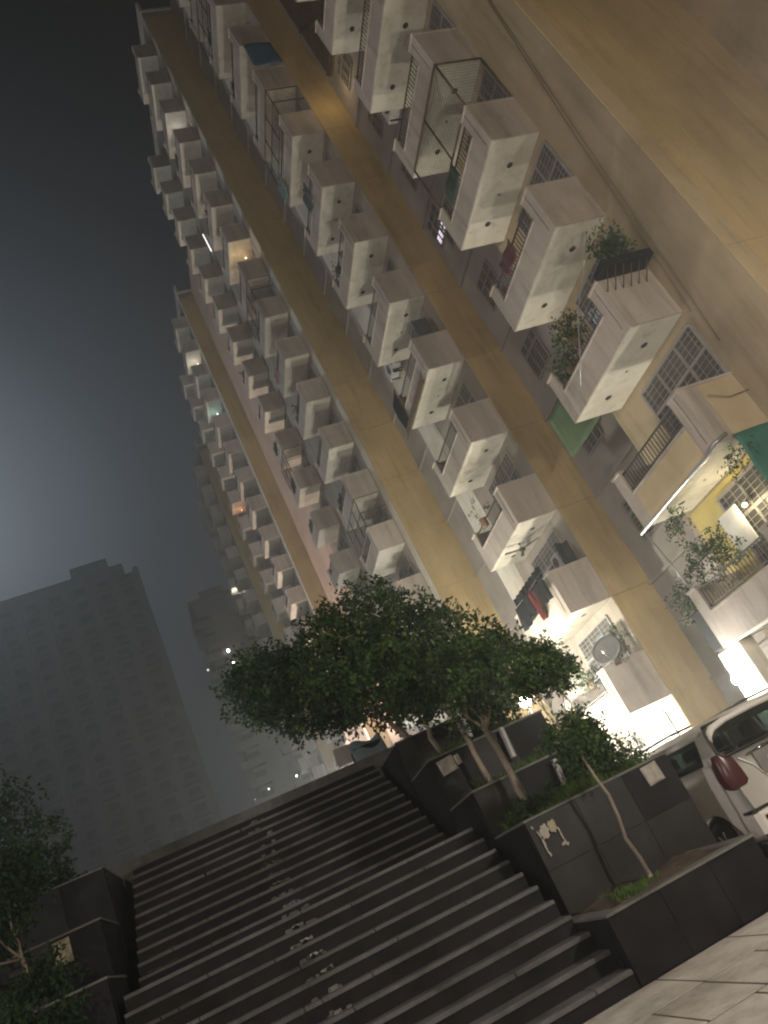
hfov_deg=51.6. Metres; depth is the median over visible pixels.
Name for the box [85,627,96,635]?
window
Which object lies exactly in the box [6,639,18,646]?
window
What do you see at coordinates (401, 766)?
planter wall
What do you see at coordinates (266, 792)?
window
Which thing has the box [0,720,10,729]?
window
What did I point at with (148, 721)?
window
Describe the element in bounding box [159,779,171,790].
window
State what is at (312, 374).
window
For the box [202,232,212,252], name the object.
tube lamp
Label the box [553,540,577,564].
cloth
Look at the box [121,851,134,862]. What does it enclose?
window
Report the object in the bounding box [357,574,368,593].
window
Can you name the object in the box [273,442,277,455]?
cloth
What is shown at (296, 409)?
potted plant
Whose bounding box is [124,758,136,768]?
window
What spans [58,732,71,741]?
window
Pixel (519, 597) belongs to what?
garment
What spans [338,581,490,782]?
tree
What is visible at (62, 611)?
window
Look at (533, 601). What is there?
garment
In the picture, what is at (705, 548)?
potted plant
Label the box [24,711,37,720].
window
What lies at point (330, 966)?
litter
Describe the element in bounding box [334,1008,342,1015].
rubble
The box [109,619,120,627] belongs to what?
window
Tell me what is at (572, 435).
shade net
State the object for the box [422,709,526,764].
grass
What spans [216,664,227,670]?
window
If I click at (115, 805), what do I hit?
window
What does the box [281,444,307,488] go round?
balcony cage
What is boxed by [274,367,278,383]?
cloth
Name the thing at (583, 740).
young tree
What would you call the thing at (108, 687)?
window
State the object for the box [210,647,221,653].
window
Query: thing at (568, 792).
grass
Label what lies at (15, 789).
window
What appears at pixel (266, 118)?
balcony cage
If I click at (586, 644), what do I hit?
window
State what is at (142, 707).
window
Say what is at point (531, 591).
garment
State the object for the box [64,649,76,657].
window
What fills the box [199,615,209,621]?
window
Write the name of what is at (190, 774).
window
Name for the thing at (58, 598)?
window
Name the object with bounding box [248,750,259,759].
window
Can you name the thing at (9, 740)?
window
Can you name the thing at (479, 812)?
planter wall
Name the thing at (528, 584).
garment
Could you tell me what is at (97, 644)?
window
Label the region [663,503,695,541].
creeper
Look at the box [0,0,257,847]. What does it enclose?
sky
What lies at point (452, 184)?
cloth
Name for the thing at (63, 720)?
window
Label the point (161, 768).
window
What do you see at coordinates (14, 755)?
window
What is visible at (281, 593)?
window
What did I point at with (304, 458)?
window
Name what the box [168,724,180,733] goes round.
window
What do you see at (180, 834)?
window
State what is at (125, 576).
window
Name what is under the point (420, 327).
tarpaulin
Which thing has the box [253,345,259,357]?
window
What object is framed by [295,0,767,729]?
apartment block
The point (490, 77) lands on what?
window
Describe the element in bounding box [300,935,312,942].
litter
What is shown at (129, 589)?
window
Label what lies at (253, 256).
window
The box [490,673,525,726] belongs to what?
young tree
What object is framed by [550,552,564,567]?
air cooler
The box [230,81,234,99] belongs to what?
potted plant
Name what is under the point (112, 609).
window
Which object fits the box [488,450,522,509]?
window
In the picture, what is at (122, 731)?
window
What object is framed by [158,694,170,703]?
window
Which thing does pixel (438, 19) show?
window
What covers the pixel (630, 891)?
grass
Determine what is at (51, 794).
window
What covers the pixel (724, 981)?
pavement
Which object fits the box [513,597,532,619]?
garment
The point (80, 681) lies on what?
window
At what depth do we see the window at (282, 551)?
65.88 m
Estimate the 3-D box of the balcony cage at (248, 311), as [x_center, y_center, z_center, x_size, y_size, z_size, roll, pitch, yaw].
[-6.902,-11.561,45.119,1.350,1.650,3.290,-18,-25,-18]
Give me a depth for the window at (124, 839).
141.16 m
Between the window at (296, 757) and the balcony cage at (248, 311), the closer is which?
the balcony cage at (248, 311)
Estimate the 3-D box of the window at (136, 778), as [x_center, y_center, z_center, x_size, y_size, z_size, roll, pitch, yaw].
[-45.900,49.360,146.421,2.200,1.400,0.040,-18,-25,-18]
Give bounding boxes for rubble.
[300,958,307,964]
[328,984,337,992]
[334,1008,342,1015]
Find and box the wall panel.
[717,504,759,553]
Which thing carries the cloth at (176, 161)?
hanging from the apartment block at (344, 426)
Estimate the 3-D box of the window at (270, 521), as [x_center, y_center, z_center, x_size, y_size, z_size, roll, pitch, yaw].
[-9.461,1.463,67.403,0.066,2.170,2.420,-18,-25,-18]
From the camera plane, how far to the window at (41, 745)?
147.07 m
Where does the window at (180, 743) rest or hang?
in the tower
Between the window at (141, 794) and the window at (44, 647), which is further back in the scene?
the window at (44, 647)
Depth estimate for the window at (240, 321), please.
54.21 m
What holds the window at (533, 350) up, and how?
in the apartment block at (376, 230)
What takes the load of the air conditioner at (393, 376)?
attached to the apartment block at (376, 230)
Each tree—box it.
[0,763,86,899]
[0,816,64,1009]
[208,635,411,753]
[285,570,441,754]
[323,655,448,745]
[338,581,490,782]
[413,614,532,802]
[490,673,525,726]
[497,629,652,877]
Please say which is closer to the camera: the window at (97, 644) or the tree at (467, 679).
the tree at (467, 679)
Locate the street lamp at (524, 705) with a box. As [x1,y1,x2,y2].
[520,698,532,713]
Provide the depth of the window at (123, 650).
158.02 m
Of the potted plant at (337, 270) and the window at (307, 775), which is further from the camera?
the window at (307, 775)
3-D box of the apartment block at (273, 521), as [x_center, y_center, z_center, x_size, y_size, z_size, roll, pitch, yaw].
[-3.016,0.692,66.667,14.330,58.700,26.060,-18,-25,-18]
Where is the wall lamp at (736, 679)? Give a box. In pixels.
[732,670,741,683]
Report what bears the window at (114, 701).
in the tower
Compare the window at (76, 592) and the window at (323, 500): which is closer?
the window at (323, 500)
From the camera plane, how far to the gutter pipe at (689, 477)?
15.63 m
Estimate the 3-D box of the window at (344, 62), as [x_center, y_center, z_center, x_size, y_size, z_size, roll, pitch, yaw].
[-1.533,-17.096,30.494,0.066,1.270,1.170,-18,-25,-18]
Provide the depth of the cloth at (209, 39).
36.14 m
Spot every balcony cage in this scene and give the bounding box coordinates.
[196,0,209,61]
[246,275,274,338]
[265,85,307,184]
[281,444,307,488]
[347,491,389,557]
[414,57,511,209]
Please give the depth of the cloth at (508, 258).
19.13 m
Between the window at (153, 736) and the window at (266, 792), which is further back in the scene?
the window at (153, 736)
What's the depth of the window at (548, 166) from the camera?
18.90 m
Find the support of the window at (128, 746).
in the tower
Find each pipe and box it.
[488,1,691,311]
[490,0,719,339]
[640,431,727,534]
[645,533,692,592]
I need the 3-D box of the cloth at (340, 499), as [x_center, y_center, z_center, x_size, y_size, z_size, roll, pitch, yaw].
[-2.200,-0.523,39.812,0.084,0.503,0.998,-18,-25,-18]
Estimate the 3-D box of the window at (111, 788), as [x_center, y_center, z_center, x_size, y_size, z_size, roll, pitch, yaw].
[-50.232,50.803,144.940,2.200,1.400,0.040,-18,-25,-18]
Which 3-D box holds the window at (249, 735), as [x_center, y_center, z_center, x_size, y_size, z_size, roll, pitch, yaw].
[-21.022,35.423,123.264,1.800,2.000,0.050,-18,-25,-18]
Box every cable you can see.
[577,243,586,385]
[710,389,748,396]
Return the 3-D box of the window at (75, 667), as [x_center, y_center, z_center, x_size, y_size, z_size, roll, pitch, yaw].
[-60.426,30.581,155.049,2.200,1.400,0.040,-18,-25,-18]
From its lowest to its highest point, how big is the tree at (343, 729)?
2.520 m
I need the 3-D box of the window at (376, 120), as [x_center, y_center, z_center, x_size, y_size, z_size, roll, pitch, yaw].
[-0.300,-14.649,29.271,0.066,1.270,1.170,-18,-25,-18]
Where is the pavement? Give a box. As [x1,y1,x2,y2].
[584,912,767,1023]
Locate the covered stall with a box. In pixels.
[346,732,387,762]
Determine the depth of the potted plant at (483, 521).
25.00 m
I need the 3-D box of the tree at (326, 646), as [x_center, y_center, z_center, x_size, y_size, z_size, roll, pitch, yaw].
[-0.108,2.892,14.032,2.945,3.772,1.833,-18,-25,-18]
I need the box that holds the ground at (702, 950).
[583,911,767,1023]
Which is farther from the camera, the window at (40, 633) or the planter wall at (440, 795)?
the window at (40, 633)
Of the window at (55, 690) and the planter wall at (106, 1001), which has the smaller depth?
the planter wall at (106, 1001)
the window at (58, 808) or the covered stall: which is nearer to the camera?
the covered stall
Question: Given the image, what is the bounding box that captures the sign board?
[332,744,353,767]
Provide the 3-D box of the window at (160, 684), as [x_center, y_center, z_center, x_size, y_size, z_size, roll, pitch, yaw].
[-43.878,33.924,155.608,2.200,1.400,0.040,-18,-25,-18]
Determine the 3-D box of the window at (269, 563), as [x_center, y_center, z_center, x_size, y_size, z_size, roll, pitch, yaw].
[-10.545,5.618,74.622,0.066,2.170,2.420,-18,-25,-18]
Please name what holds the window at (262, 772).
in the apartment block at (217, 624)
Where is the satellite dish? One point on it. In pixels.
(605, 649)
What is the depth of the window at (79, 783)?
144.72 m
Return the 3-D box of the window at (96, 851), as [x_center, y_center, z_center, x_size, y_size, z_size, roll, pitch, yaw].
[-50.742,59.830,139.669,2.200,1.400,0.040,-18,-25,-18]
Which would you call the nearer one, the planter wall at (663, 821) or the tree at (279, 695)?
the planter wall at (663, 821)
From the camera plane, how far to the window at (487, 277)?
25.69 m
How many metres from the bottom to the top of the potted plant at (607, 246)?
1.062 m
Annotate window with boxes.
[0,612,11,619]
[0,705,6,712]
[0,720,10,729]
[1,736,14,745]
[3,625,15,632]
[4,752,17,761]
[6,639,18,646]
[8,767,21,778]
[10,653,22,661]
[12,784,25,792]
[13,667,25,675]
[16,801,29,811]
[17,681,29,690]
[20,696,33,705]
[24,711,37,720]
[25,603,36,610]
[28,617,39,624]
[28,726,40,735]
[32,630,43,638]
[32,741,44,751]
[35,644,47,652]
[36,757,48,767]
[39,658,51,666]
[40,773,53,783]
[43,672,55,680]
[43,789,57,800]
[47,687,59,695]
[48,806,61,815]
[49,596,60,603]
[51,702,63,710]
[53,609,64,616]
[54,716,67,725]
[57,622,68,629]
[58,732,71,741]
[60,636,72,643]
[62,747,75,757]
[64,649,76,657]
[66,763,79,773]
[68,663,80,672]
[71,779,84,789]
[72,678,84,686]
[73,588,84,595]
[75,795,88,805]
[76,692,88,701]
[77,601,88,608]
[79,811,92,822]
[80,707,92,716]
[81,614,92,621]
[84,722,97,731]
[84,829,97,839]
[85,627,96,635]
[88,846,102,857]
[89,641,101,649]
[89,737,101,747]
[93,655,105,663]
[93,752,106,762]
[93,863,106,869]
[97,580,108,587]
[97,669,109,677]
[98,768,110,778]
[101,593,112,600]
[102,683,113,691]
[102,784,115,794]
[105,606,116,613]
[106,698,118,706]
[106,800,119,811]
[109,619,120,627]
[110,712,122,721]
[111,817,124,828]
[113,633,124,640]
[114,727,127,736]
[116,834,129,845]
[117,646,128,654]
[119,573,130,580]
[119,742,132,752]
[121,660,133,668]
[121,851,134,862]
[123,586,134,593]
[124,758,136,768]
[126,674,138,683]
[127,599,138,605]
[128,774,141,784]
[130,689,142,697]
[131,612,142,619]
[133,790,146,800]
[135,703,147,712]
[136,625,147,632]
[138,806,151,817]
[139,718,152,727]
[140,638,151,646]
[143,823,156,834]
[144,733,156,742]
[145,652,156,660]
[148,839,161,851]
[149,666,161,674]
[149,748,161,758]
[154,680,165,688]
[154,764,166,774]
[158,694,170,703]
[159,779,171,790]
[163,709,175,718]
[163,796,176,806]
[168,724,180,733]
[169,812,182,823]
[173,739,185,748]
[174,828,187,839]
[178,754,190,764]
[183,770,195,779]
[188,785,201,796]
[193,801,206,812]
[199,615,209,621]
[199,818,212,828]
[204,631,215,637]
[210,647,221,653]
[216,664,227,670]
[224,282,228,292]
[238,313,243,324]
[241,732,253,740]
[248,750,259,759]
[251,249,256,258]
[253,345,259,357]
[254,768,266,777]
[256,484,260,494]
[261,787,273,797]
[268,512,272,524]
[268,558,271,568]
[269,286,275,296]
[269,378,275,392]
[279,588,283,596]
[280,542,285,554]
[285,414,292,428]
[288,323,295,336]
[293,572,299,586]
[294,753,302,760]
[301,771,310,779]
[302,452,309,467]
[307,604,313,618]
[308,364,316,379]
[316,752,322,764]
[319,490,328,508]
[324,151,330,160]
[329,407,338,424]
[336,53,352,90]
[338,530,349,550]
[350,453,362,472]
[354,201,362,213]
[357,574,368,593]
[367,111,384,138]
[373,501,388,524]
[385,255,397,271]
[397,553,415,579]
[400,162,418,191]
[413,315,435,362]
[426,200,446,250]
[427,0,455,30]
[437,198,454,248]
[449,379,476,433]
[464,66,507,153]
[476,259,502,311]
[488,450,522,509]
[516,139,573,235]
[520,327,550,379]
[530,528,562,575]
[574,224,633,328]
[577,615,630,693]
[581,423,603,455]
[621,499,661,540]
[630,711,695,771]
[641,322,729,439]
[716,463,767,566]
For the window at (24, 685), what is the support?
in the tower
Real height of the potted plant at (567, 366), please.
0.819 m
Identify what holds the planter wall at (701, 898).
on the ground at (702, 950)
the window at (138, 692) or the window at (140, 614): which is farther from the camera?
the window at (140, 614)
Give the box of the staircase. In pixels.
[123,763,640,1023]
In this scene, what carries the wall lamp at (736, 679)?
attached to the apartment block at (663, 104)
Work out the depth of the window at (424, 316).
27.49 m
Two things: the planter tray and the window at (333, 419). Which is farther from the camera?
the window at (333, 419)
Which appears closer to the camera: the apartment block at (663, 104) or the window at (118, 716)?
the apartment block at (663, 104)
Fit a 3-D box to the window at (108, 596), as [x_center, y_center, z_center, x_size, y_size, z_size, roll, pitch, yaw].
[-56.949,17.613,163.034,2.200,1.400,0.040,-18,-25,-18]
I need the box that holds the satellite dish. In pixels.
[592,636,619,663]
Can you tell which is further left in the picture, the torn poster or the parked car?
the torn poster
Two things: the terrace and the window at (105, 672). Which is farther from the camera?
the window at (105, 672)
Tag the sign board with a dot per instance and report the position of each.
(342, 756)
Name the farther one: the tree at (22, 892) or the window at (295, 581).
the window at (295, 581)
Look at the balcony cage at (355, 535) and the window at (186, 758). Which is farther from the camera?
the window at (186, 758)
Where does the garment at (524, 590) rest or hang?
hanging from the apartment block at (376, 230)
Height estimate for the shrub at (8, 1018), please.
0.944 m
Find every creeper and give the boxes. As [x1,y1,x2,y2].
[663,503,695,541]
[717,434,759,483]
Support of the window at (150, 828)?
in the tower
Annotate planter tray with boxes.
[593,247,653,291]
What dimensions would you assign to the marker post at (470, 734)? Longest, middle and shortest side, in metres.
0.480 x 0.070 x 0.070 m
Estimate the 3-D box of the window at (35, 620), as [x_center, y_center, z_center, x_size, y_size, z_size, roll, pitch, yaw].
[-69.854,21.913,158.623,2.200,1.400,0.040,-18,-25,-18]
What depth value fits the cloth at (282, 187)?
33.00 m
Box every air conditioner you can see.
[382,109,400,124]
[385,364,402,381]
[388,360,403,371]
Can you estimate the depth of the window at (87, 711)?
151.28 m
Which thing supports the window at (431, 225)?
in the apartment block at (376, 230)
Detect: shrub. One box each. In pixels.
[0,939,96,1022]
[0,995,37,1023]
[9,973,97,1023]
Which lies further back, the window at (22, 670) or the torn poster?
the window at (22, 670)
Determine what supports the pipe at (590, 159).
attached to the apartment block at (663, 104)
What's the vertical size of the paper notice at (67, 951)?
0.310 m
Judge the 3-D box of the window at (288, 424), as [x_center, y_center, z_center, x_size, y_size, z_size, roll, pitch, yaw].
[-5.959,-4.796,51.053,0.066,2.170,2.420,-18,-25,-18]
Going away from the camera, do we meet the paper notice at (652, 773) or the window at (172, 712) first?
the paper notice at (652, 773)
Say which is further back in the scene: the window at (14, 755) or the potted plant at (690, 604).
the window at (14, 755)
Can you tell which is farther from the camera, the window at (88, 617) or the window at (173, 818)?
the window at (88, 617)
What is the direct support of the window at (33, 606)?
in the tower
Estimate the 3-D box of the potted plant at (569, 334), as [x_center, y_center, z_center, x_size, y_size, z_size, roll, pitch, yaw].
[4.178,-4.053,18.092,0.868,1.148,1.007,-5,-32,-39]
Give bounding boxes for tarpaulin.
[243,42,281,65]
[408,317,434,337]
[733,422,767,480]
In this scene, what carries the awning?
attached to the apartment block at (376, 230)
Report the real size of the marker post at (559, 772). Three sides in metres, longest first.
0.360 x 0.070 x 0.070 m
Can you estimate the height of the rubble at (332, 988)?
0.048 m
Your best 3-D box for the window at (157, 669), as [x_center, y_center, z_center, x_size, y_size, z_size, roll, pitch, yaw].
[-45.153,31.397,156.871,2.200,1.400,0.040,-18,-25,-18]
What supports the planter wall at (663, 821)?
on the ground at (702, 950)
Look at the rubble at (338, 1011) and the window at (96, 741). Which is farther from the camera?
the window at (96, 741)
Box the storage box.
[690,610,725,652]
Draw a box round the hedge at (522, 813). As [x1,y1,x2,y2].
[500,728,654,831]
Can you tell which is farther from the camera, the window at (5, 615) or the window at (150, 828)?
the window at (5, 615)
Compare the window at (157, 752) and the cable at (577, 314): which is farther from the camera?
the window at (157, 752)
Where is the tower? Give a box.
[0,558,222,888]
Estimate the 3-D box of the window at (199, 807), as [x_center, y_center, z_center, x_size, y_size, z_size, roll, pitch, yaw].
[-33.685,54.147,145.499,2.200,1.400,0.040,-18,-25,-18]
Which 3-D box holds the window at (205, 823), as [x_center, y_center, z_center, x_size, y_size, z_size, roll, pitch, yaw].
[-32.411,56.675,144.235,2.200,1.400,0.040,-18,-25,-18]
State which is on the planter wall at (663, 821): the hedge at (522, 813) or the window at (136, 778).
the hedge at (522, 813)
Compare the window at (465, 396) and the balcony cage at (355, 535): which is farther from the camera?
the balcony cage at (355, 535)
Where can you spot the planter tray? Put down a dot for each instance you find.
(623, 264)
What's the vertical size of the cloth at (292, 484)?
0.786 m
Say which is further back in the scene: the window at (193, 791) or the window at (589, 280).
the window at (193, 791)
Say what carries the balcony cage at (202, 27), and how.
on the apartment block at (376, 230)
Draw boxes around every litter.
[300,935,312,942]
[310,949,322,957]
[320,964,333,972]
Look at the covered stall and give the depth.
17.29 m
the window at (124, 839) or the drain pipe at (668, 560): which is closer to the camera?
the drain pipe at (668, 560)
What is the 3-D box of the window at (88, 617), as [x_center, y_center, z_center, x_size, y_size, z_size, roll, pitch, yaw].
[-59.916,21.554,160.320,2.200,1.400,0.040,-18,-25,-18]
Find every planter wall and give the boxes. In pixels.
[0,866,139,989]
[0,917,135,1023]
[8,975,129,1023]
[381,703,508,824]
[412,709,553,838]
[450,748,607,861]
[494,751,717,915]
[571,833,767,985]
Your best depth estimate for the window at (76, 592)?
162.89 m
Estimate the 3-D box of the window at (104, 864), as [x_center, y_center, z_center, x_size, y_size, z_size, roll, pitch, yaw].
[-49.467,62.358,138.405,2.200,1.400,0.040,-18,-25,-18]
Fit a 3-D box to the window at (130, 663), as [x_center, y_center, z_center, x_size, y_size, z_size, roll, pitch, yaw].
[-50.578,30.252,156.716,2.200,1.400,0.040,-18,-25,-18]
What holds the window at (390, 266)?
in the apartment block at (376, 230)
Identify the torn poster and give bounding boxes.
[531,819,568,855]
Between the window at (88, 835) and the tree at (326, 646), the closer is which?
the tree at (326, 646)
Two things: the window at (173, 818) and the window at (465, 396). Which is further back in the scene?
the window at (173, 818)
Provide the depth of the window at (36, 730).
148.30 m
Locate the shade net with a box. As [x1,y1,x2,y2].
[548,399,599,456]
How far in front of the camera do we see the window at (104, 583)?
164.35 m
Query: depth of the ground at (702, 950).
7.74 m
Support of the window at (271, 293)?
in the apartment block at (344, 426)
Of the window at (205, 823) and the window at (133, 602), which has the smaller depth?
the window at (205, 823)
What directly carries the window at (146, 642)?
in the tower
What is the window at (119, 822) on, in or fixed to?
in the tower
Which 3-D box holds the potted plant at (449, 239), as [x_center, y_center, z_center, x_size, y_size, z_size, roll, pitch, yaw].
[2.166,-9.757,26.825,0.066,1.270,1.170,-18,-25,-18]
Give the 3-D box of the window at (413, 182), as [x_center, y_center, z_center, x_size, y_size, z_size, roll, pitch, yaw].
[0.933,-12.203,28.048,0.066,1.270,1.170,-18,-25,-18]
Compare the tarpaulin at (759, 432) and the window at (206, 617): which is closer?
the tarpaulin at (759, 432)
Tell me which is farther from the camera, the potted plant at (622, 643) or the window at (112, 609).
the window at (112, 609)
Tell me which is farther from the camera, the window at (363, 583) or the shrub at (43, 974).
the window at (363, 583)
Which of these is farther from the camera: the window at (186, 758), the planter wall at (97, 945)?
the window at (186, 758)
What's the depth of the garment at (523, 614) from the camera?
24.08 m
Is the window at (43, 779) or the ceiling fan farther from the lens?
the window at (43, 779)
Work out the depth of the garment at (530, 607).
23.49 m
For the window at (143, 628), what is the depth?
160.70 m
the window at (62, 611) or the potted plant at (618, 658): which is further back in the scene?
the window at (62, 611)
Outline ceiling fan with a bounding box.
[504,537,538,556]
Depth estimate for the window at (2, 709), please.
149.53 m
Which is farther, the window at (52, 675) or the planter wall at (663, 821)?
the window at (52, 675)
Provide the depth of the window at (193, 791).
146.75 m
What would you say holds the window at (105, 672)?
in the tower
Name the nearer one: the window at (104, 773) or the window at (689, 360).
the window at (689, 360)
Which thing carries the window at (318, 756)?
in the apartment block at (254, 602)
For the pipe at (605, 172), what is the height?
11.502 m
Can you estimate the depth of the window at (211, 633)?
130.87 m
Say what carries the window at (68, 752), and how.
in the tower
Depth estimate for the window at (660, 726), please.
21.99 m
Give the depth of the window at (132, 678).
155.49 m
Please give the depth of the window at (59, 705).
151.08 m
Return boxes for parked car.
[638,687,767,852]
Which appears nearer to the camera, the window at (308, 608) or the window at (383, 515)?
the window at (383, 515)
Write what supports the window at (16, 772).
in the tower
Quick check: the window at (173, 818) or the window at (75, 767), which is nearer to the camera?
the window at (173, 818)
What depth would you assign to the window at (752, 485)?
16.22 m
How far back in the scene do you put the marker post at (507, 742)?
12.74 m
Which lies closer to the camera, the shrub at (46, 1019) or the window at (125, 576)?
the shrub at (46, 1019)
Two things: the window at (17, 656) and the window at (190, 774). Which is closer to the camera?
the window at (190, 774)
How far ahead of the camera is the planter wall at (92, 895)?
12.41 m
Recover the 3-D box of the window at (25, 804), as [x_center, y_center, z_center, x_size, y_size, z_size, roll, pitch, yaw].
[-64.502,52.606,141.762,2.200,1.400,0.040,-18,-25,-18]
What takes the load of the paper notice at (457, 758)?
attached to the planter wall at (440, 795)
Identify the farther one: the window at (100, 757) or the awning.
the window at (100, 757)
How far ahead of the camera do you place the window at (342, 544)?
47.16 m
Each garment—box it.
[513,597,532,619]
[515,600,532,630]
[516,589,531,616]
[520,584,536,610]
[523,594,536,615]
[524,579,540,616]
[526,590,545,620]
[528,574,535,586]
[528,587,548,618]
[531,567,552,602]
[532,585,547,614]
[534,581,547,604]
[536,574,550,597]
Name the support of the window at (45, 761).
in the tower
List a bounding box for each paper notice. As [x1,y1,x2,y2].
[51,936,73,964]
[436,754,458,775]
[453,753,462,764]
[640,761,664,785]
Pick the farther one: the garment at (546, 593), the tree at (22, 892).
the garment at (546, 593)
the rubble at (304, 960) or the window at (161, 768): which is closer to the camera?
the rubble at (304, 960)
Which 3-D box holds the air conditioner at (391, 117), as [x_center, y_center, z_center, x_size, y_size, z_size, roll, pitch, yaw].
[0.272,-12.470,24.518,0.443,0.600,0.700,-18,-25,-18]
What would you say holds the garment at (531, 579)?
hanging from the apartment block at (376, 230)
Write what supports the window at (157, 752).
in the tower
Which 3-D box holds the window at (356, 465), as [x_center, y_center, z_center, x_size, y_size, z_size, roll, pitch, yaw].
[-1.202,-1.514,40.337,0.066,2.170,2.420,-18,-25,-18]
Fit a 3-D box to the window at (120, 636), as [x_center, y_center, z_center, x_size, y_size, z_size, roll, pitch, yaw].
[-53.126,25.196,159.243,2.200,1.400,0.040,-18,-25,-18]
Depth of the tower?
149.99 m
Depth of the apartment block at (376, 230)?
25.85 m
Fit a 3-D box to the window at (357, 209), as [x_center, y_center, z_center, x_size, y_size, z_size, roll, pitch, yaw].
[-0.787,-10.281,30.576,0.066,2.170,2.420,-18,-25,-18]
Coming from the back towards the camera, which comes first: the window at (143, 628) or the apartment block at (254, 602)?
the window at (143, 628)
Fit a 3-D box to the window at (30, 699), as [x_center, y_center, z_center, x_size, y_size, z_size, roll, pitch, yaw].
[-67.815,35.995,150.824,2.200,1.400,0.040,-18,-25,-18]
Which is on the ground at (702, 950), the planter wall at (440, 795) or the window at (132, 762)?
the planter wall at (440, 795)
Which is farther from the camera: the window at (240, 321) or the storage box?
the window at (240, 321)
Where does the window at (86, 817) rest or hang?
in the tower
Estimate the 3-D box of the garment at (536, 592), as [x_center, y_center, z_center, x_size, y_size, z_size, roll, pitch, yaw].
[4.511,2.541,22.965,0.099,0.930,0.252,-18,-25,-18]
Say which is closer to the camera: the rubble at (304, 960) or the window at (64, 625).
the rubble at (304, 960)
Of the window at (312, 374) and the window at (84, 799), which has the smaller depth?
the window at (312, 374)
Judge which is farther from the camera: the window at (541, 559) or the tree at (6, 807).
the window at (541, 559)
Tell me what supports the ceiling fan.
hanging from the apartment block at (376, 230)
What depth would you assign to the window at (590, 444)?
22.97 m
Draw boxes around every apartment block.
[132,0,567,743]
[171,246,415,769]
[176,0,767,771]
[187,585,311,805]
[193,440,339,780]
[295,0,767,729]
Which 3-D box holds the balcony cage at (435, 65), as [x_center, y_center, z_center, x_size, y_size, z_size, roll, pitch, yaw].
[1.983,-9.813,20.762,1.350,1.700,3.070,-18,-25,-18]
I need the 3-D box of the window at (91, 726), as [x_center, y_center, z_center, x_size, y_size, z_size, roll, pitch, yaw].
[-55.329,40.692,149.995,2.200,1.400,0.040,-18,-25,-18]
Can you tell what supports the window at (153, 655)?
in the tower
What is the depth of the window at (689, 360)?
16.85 m
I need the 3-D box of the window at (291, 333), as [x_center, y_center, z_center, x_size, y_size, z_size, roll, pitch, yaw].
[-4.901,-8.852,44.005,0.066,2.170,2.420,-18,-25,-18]
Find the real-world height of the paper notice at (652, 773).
0.254 m
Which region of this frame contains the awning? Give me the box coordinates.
[406,372,423,439]
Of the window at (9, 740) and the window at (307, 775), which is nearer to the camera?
the window at (307, 775)
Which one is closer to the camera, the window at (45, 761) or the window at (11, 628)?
the window at (45, 761)
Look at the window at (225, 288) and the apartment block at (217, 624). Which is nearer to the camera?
the window at (225, 288)
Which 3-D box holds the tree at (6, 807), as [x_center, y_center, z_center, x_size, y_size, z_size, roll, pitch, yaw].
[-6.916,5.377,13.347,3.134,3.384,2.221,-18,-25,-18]
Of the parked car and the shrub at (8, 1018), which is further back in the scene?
the parked car
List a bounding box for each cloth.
[175,153,178,167]
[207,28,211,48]
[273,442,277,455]
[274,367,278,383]
[278,173,287,204]
[290,476,295,493]
[303,183,312,215]
[338,492,342,507]
[393,388,408,427]
[445,162,458,205]
[499,238,515,277]
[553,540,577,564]
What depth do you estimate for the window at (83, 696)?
152.54 m
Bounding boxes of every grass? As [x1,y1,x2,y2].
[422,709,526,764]
[463,746,558,796]
[495,750,650,830]
[596,866,680,902]
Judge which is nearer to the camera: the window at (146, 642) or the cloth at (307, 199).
the cloth at (307, 199)
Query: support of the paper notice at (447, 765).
attached to the planter wall at (440, 795)
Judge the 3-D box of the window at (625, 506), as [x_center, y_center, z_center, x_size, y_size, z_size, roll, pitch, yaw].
[7.098,0.028,21.934,0.066,1.270,1.170,-18,-25,-18]
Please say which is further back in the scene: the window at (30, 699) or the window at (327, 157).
the window at (30, 699)
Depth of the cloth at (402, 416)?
28.48 m
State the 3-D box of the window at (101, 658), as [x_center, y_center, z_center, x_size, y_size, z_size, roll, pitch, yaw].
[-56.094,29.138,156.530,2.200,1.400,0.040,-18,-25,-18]
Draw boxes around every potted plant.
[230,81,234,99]
[291,403,299,413]
[331,262,340,276]
[465,499,489,527]
[544,342,578,381]
[547,308,588,354]
[573,664,601,694]
[586,218,637,259]
[602,645,629,667]
[607,623,632,654]
[662,567,705,626]
[674,520,749,591]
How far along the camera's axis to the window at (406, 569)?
37.78 m
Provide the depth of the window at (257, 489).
68.16 m
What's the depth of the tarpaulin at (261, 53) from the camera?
32.62 m
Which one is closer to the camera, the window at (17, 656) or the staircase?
the staircase
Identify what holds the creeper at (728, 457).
hanging from the apartment block at (663, 104)
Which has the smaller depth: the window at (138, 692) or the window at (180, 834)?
the window at (180, 834)
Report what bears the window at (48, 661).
in the tower
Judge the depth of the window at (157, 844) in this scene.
141.37 m
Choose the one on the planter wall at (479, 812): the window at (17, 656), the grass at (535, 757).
the grass at (535, 757)
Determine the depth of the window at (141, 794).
145.15 m
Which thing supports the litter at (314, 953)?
on the staircase
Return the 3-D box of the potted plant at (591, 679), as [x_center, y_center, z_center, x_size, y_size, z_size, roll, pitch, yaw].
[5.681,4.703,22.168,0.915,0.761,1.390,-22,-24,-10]
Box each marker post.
[459,713,472,737]
[498,727,515,757]
[551,758,566,784]

